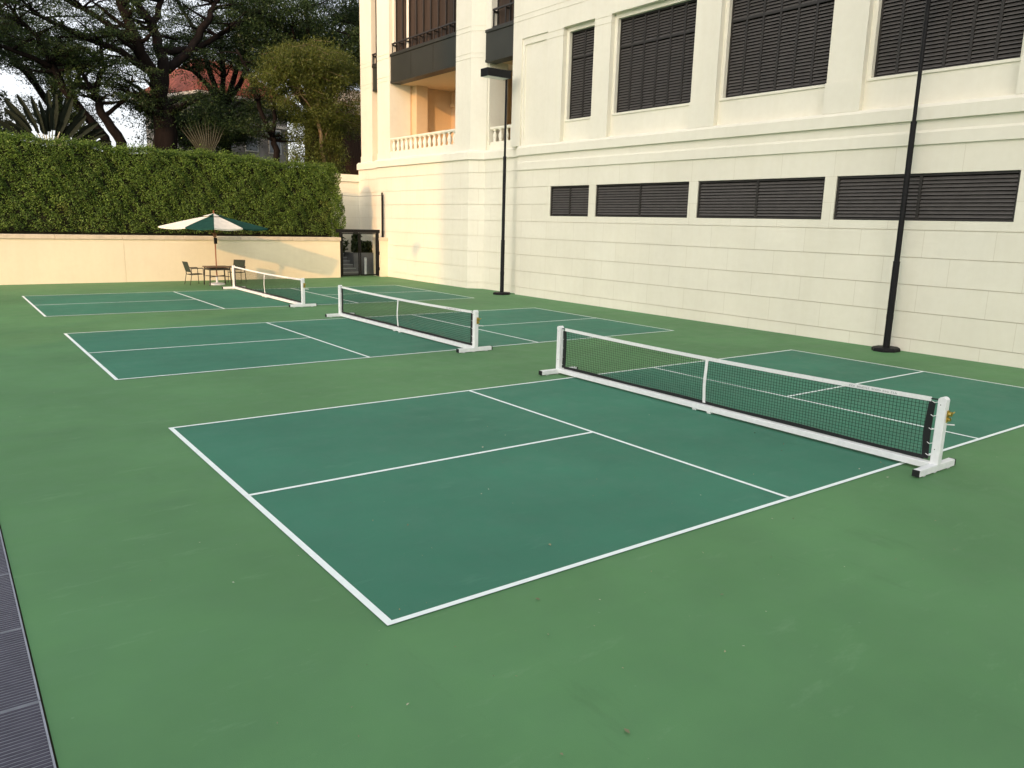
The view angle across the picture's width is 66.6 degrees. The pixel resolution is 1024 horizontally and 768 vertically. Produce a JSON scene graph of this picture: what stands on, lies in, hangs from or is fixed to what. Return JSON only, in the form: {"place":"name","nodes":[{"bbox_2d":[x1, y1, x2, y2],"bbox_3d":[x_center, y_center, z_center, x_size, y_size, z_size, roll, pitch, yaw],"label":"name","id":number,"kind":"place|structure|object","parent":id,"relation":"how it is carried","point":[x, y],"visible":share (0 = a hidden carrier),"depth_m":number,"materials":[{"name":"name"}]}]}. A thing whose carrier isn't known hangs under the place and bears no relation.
{"place":"outdoors","nodes":[
{"label":"outdoors","id":0,"kind":"place"},
{"bbox_2d":[0,525,58,767],"bbox_3d":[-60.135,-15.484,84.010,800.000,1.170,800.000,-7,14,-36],"label":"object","id":1,"kind":"structure","parent":0,"point":[49,733],"depth_m":4.84,"materials":[{"name":"black metal"}]},
{"bbox_2d":[0,531,9,574],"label":"drain grate","id":2,"kind":"object","parent":1,"relation":"on","point":[4,567],"visible":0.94,"depth_m":6.15,"materials":[{"name":"metal"}]},
{"bbox_2d":[0,573,22,632],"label":"drain grate","id":3,"kind":"object","parent":1,"relation":"on","point":[10,618],"visible":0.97,"depth_m":5.44,"materials":[{"name":"metal"}]},
{"bbox_2d":[0,627,39,711],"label":"drain grate","id":4,"kind":"object","parent":1,"relation":"on","point":[18,686],"visible":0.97,"depth_m":4.66,"materials":[{"name":"metal"}]},
{"bbox_2d":[0,700,55,767],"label":"drain grate","id":5,"kind":"object","parent":1,"relation":"on","point":[24,739],"visible":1,"depth_m":4.08,"materials":[{"name":"metal"}]},
{"bbox_2d":[0,127,346,236],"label":"clipped hedge","id":6,"kind":"object","parent":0,"point":[72,187],"visible":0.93,"depth_m":32.06,"materials":[{"name":"green plant"}]},
{"bbox_2d":[0,0,360,167],"label":"sky","id":7,"kind":"structure","parent":0,"point":[8,81],"materials":[{"name":"white"}]},
{"bbox_2d":[131,57,294,165],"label":"red roof house","id":8,"kind":"structure","parent":0,"point":[266,150],"depth_m":54.44,"materials":[{"name":"paint"}]},
{"bbox_2d":[245,137,258,151],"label":"window","id":9,"kind":"structure","parent":8,"relation":"in","point":[255,149],"depth_m":55.06,"materials":[{"name":"paint"}]},
{"bbox_2d":[268,130,281,154],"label":"window","id":10,"kind":"structure","parent":8,"relation":"in","point":[271,151],"depth_m":56.43,"materials":[{"name":"paint"}]},
{"bbox_2d":[0,275,1023,767],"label":"court pad","id":11,"kind":"object","parent":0,"point":[182,605],"depth_m":5.60,"materials":[{"name":"green paint"}]},
{"bbox_2d":[0,234,340,284],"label":"boundary wall","id":12,"kind":"structure","parent":11,"relation":"on","point":[48,258],"depth_m":31.78,"materials":[{"name":"paint"}]},
{"bbox_2d":[182,261,204,284],"bbox_3d":[-12.693,-4.421,31.028,0.656,0.915,0.576,-10,16,-43],"label":"patio chair","id":13,"kind":"object","parent":11,"relation":"on","point":[186,267],"visible":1,"depth_m":30.89,"materials":[{"name":"metal"}]},
{"bbox_2d":[158,210,267,284],"bbox_3d":[-11.795,-5.415,30.980,2.923,2.920,2.923,6,13,23],"label":"patio umbrella","id":14,"kind":"object","parent":11,"relation":"on","point":[213,221],"visible":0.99,"depth_m":30.17,"materials":[{"name":"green fabric"}]},
{"bbox_2d":[202,266,231,285],"bbox_3d":[-11.794,-4.343,31.197,0.900,0.737,0.900,-7,14,-36],"label":"patio table","id":15,"kind":"object","parent":11,"relation":"on","point":[210,268],"visible":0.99,"depth_m":31.03,"materials":[{"name":"metal"}]},
{"bbox_2d":[228,260,245,281],"bbox_3d":[-11.540,-4.739,32.706,0.576,0.915,0.656,2,12,1],"label":"patio chair","id":16,"kind":"object","parent":11,"relation":"on","point":[239,263],"visible":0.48,"depth_m":32.90,"materials":[{"name":"metal"}]},
{"bbox_2d":[24,285,469,316],"bbox_3d":[-8.622,-2.989,26.827,13.586,0.001,6.096,-7,14,-36],"label":"court surface","id":17,"kind":"object","parent":11,"relation":"on","point":[94,304],"visible":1,"depth_m":25.55,"materials":[{"name":"teal paint"}]},
{"bbox_2d":[22,285,471,316],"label":"court lines","id":18,"kind":"object","parent":17,"relation":"on","point":[35,307],"visible":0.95,"depth_m":25.01,"materials":[{"name":"paint"}]},
{"bbox_2d":[222,265,316,307],"bbox_3d":[-8.508,-3.438,26.828,0.884,0.892,7.015,-7,14,-36],"label":"pickleball net","id":19,"kind":"object","parent":17,"relation":"on","point":[290,299],"visible":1,"depth_m":26.21,"materials":[{"name":"black plastic"}]},
{"bbox_2d":[331,174,358,231],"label":"retaining wall","id":20,"kind":"structure","parent":11,"relation":"on","point":[348,185],"depth_m":40.28,"materials":[{"name":"beige paint"}]},
{"bbox_2d":[64,308,670,379],"bbox_3d":[-2.921,-1.285,19.286,13.586,0.001,6.096,-7,14,-36],"label":"court surface","id":21,"kind":"object","parent":11,"relation":"on","point":[357,336],"visible":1,"depth_m":17.70,"materials":[{"name":"teal paint"}]},
{"bbox_2d":[64,308,673,379],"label":"court lines","id":22,"kind":"object","parent":21,"relation":"on","point":[94,359],"visible":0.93,"depth_m":16.76,"materials":[{"name":"paint"}]},
{"bbox_2d":[325,285,492,352],"bbox_3d":[-2.807,-1.734,19.286,0.884,0.892,7.015,-7,14,-36],"label":"pickleball net","id":23,"kind":"object","parent":21,"relation":"on","point":[437,334],"visible":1,"depth_m":18.57,"materials":[{"name":"black plastic"}]},
{"bbox_2d":[374,237,387,276],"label":"gate pillar","id":24,"kind":"structure","parent":11,"relation":"on","point":[383,256],"depth_m":37.90,"materials":[{"name":"paint"}]},
{"bbox_2d":[335,229,379,276],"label":"metal gate","id":25,"kind":"structure","parent":24,"relation":"attached to","point":[356,261],"depth_m":37.22,"materials":[{"name":"black metal"}]},
{"bbox_2d":[381,193,382,236],"bbox_3d":[-6.290,-8.190,37.752,0.092,2.126,0.087,-7,14,-36],"label":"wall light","id":26,"kind":"object","parent":24,"relation":"on","point":[382,214],"visible":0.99,"depth_m":37.71,"materials":[{"name":"black paint"}]},
{"bbox_2d":[383,195,383,236],"bbox_3d":[-6.263,-8.188,37.989,0.068,2.026,0.065,-7,14,-36],"label":"fence post","id":27,"kind":"object","parent":24,"relation":"on","point":[383,218],"visible":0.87,"depth_m":37.99,"materials":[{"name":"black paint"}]},
{"bbox_2d":[481,67,510,294],"bbox_3d":[-0.573,-7.422,29.166,1.353,8.140,0.554,-7,14,-36],"label":"lamp post","id":28,"kind":"object","parent":11,"relation":"on","point":[495,73],"visible":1,"depth_m":29.15,"materials":[{"name":"black metal"}]},
{"bbox_2d":[101,295,1022,754],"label":"leaf litter","id":29,"kind":"object","parent":11,"relation":"on","point":[549,543],"visible":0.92,"depth_m":5.88,"materials":[{"name":"brown plant"}]},
{"bbox_2d":[174,350,1023,625],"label":"court surface","id":30,"kind":"object","parent":11,"relation":"on","point":[520,513],"visible":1,"depth_m":9.09,"materials":[{"name":"teal paint"}]},
{"bbox_2d":[169,350,1023,625],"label":"court lines","id":31,"kind":"object","parent":30,"relation":"on","point":[367,603],"visible":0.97,"depth_m":8.01,"materials":[{"name":"paint"}]},
{"bbox_2d":[539,326,955,476],"bbox_3d":[2.926,-0.018,11.687,0.884,0.892,7.015,-7,14,-36],"label":"pickleball net","id":32,"kind":"object","parent":30,"relation":"on","point":[935,463],"visible":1,"depth_m":10.64,"materials":[{"name":"black plastic"}]},
{"bbox_2d":[357,0,1023,367],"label":"cream building","id":33,"kind":"structure","parent":11,"relation":"on","point":[739,163],"depth_m":22.09,"materials":[{"name":"paint"}]},
{"bbox_2d":[372,0,377,65],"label":"tall window","id":34,"kind":"structure","parent":33,"relation":"in","point":[375,0],"depth_m":37.95,"materials":[{"name":"brown metal"}]},
{"bbox_2d":[391,0,455,52],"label":"tall window","id":35,"kind":"structure","parent":33,"relation":"in","point":[429,20],"depth_m":34.07,"materials":[{"name":"brown metal"}]},
{"bbox_2d":[492,0,513,27],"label":"tall window","id":36,"kind":"structure","parent":33,"relation":"in","point":[505,8],"depth_m":29.83,"materials":[{"name":"brown metal"}]},
{"bbox_2d":[569,26,594,118],"bbox_3d":[2.486,-10.550,26.541,0.124,2.874,1.334,-7,14,-36],"label":"louvre window","id":37,"kind":"structure","parent":33,"relation":"in","point":[582,40],"depth_m":26.63,"materials":[{"name":"paint"}]},
{"bbox_2d":[616,0,696,112],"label":"louvre window","id":38,"kind":"structure","parent":33,"relation":"in","point":[656,52],"depth_m":23.90,"materials":[{"name":"paint"}]},
{"bbox_2d":[726,0,834,97],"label":"louvre window","id":39,"kind":"structure","parent":33,"relation":"in","point":[775,45],"depth_m":20.55,"materials":[{"name":"paint"}]},
{"bbox_2d":[874,0,1023,76],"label":"louvre window","id":40,"kind":"structure","parent":33,"relation":"in","point":[959,32],"depth_m":17.18,"materials":[{"name":"paint"}]},
{"bbox_2d":[871,0,930,352],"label":"lamp post","id":41,"kind":"object","parent":11,"relation":"on","point":[885,347],"visible":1,"depth_m":17.63,"materials":[{"name":"black metal"}]},
{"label":"garden terrain","id":42,"kind":"structure","parent":0,"visible":0},
{"bbox_2d":[0,90,24,141],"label":"garden shrub","id":43,"kind":"object","parent":42,"relation":"on","point":[5,114],"visible":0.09,"depth_m":34.23,"materials":[{"name":"green plant"}]},
{"bbox_2d":[0,1,60,116],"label":"broadleaf tree","id":44,"kind":"object","parent":42,"relation":"on","point":[27,20],"visible":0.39,"depth_m":39.57,"materials":[{"name":"green plant"}]},
{"bbox_2d":[0,90,110,147],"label":"paddle leaf palm","id":45,"kind":"object","parent":42,"relation":"on","point":[50,118],"visible":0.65,"depth_m":33.78,"materials":[{"name":"green plant"}]},
{"bbox_2d":[0,0,119,153],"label":"bent tree","id":46,"kind":"object","parent":42,"relation":"on","point":[50,63],"visible":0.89,"depth_m":34.97,"materials":[{"name":"green plant"}]},
{"bbox_2d":[46,54,99,150],"bbox_3d":[-20.605,-11.917,36.682,2.309,7.296,1.464,0,12,-9],"label":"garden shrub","id":47,"kind":"object","parent":42,"relation":"on","point":[67,67],"visible":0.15,"depth_m":36.18,"materials":[{"name":"green plant"}]},
{"bbox_2d":[0,1,154,139],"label":"broadleaf tree","id":48,"kind":"object","parent":42,"relation":"on","point":[31,77],"visible":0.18,"depth_m":44.28,"materials":[{"name":"green plant"}]},
{"bbox_2d":[3,5,168,152],"bbox_3d":[-19.812,-12.994,37.594,5.156,8.934,7.220,4,12,13],"label":"leaning tree","id":49,"kind":"object","parent":42,"relation":"on","point":[114,131],"visible":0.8,"depth_m":36.70,"materials":[{"name":"green plant"}]},
{"bbox_2d":[0,0,318,156],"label":"rain tree","id":50,"kind":"object","parent":42,"relation":"on","point":[166,134],"visible":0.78,"depth_m":38.99,"materials":[{"name":"green plant"}]},
{"bbox_2d":[114,78,287,161],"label":"shrub","id":51,"kind":"object","parent":42,"relation":"on","point":[228,136],"visible":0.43,"depth_m":42.30,"materials":[{"name":"green plant"}]},
{"bbox_2d":[180,120,223,157],"bbox_3d":[-15.298,-10.900,38.799,2.351,4.521,0.414,-7,14,-36],"label":"fan palm","id":52,"kind":"object","parent":42,"relation":"on","point":[207,138],"visible":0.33,"depth_m":38.49,"materials":[{"name":"green plant"}]},
{"bbox_2d":[125,0,314,153],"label":"broadleaf tree","id":53,"kind":"object","parent":42,"relation":"on","point":[196,66],"visible":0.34,"depth_m":44.84,"materials":[{"name":"green plant"}]},
{"bbox_2d":[186,40,317,166],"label":"slender tree","id":54,"kind":"object","parent":42,"relation":"on","point":[274,138],"visible":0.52,"depth_m":40.45,"materials":[{"name":"green plant"}]},
{"bbox_2d":[198,0,360,162],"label":"broadleaf tree","id":55,"kind":"object","parent":42,"relation":"on","point":[342,14],"visible":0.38,"depth_m":44.55,"materials":[{"name":"green plant"}]},
{"bbox_2d":[242,31,360,173],"bbox_3d":[-10.106,-13.280,40.508,7.494,8.748,5.647,-7,14,-36],"label":"feathery tree","id":56,"kind":"object","parent":42,"relation":"on","point":[307,71],"visible":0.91,"depth_m":39.77,"materials":[{"name":"green plant"}]},
{"bbox_2d":[305,90,360,174],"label":"brown outbuilding","id":57,"kind":"structure","parent":42,"relation":"on","point":[355,149],"depth_m":47.78,"materials":[{"name":"paint"}]}
]}

